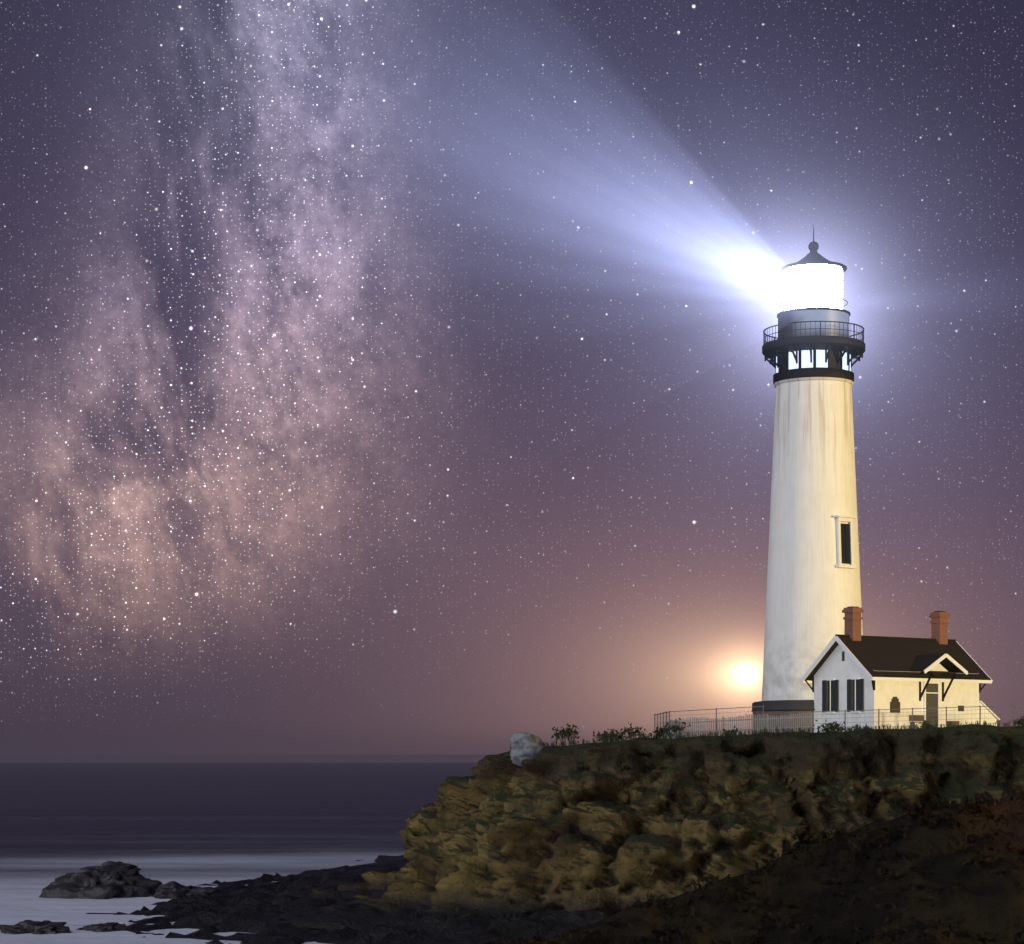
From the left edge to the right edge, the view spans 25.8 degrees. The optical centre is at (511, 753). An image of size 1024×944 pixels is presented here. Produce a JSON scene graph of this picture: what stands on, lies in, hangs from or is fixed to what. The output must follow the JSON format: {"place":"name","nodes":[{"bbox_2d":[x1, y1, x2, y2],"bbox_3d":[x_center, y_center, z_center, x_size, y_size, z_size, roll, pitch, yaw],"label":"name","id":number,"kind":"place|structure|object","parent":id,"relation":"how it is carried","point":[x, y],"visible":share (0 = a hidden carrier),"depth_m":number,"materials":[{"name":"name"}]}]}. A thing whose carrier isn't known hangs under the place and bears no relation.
{"place":"outdoors","nodes":[
{"label":"outdoors","id":0,"kind":"place"},
{"bbox_2d":[0,763,479,943],"bbox_3d":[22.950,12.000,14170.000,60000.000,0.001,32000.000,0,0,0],"label":"sea water","id":1,"kind":"structure","parent":0,"point":[188,824],"depth_m":383.49,"materials":[{"name":"liquid"}]},
{"bbox_2d":[0,861,239,933],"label":"sea rocks","id":2,"kind":"object","parent":1,"relation":"in","point":[110,879],"visible":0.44,"depth_m":185.92,"materials":[{"name":"grey stone"}]},
{"bbox_2d":[0,745,511,762],"bbox_3d":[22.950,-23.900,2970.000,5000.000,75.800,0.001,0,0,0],"label":"distant sea","id":3,"kind":"structure","parent":0,"point":[225,754],"depth_m":2970.00,"materials":[{"name":"blue liquid"}]},
{"bbox_2d":[0,0,1023,746],"label":"sky","id":4,"kind":"structure","parent":0,"point":[372,372],"materials":[{"name":"purple"}]},
{"bbox_2d":[60,724,1023,943],"bbox_3d":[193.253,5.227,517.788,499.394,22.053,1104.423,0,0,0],"label":"rocky cliff","id":5,"kind":"structure","parent":0,"point":[554,840],"depth_m":152.84,"materials":[{"name":"brown stone"}]},
{"bbox_2d":[509,732,544,765],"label":"pale boulder","id":6,"kind":"object","parent":5,"relation":"on","point":[524,745],"visible":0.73,"depth_m":160.65,"materials":[{"name":"grey stone"}]},
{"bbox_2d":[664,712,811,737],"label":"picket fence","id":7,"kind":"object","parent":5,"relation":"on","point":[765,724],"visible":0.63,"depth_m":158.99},
{"bbox_2d":[510,716,1023,748],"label":"cliff top shrubs","id":8,"kind":"object","parent":5,"relation":"on","point":[660,733],"visible":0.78,"depth_m":158.27,"materials":[{"name":"green plant"}]},
{"bbox_2d":[751,224,864,733],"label":"lighthouse tower","id":9,"kind":"structure","parent":5,"relation":"on","point":[813,349],"depth_m":167.31,"materials":[{"name":"white paint"}]},
{"bbox_2d":[654,705,1023,738],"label":"wire fence","id":10,"kind":"object","parent":5,"relation":"on","point":[860,717],"visible":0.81,"depth_m":158.34,"materials":[{"name":"grey metal"}]},
{"bbox_2d":[800,606,999,731],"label":"house","id":11,"kind":"structure","parent":5,"relation":"on","point":[852,668],"depth_m":163.44,"materials":[{"name":"white paint"}]},
{"bbox_2d":[471,788,1023,943],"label":"hillside","id":12,"kind":"structure","parent":0,"point":[944,871],"depth_m":88.29,"materials":[{"name":"brown soil"}]}
]}

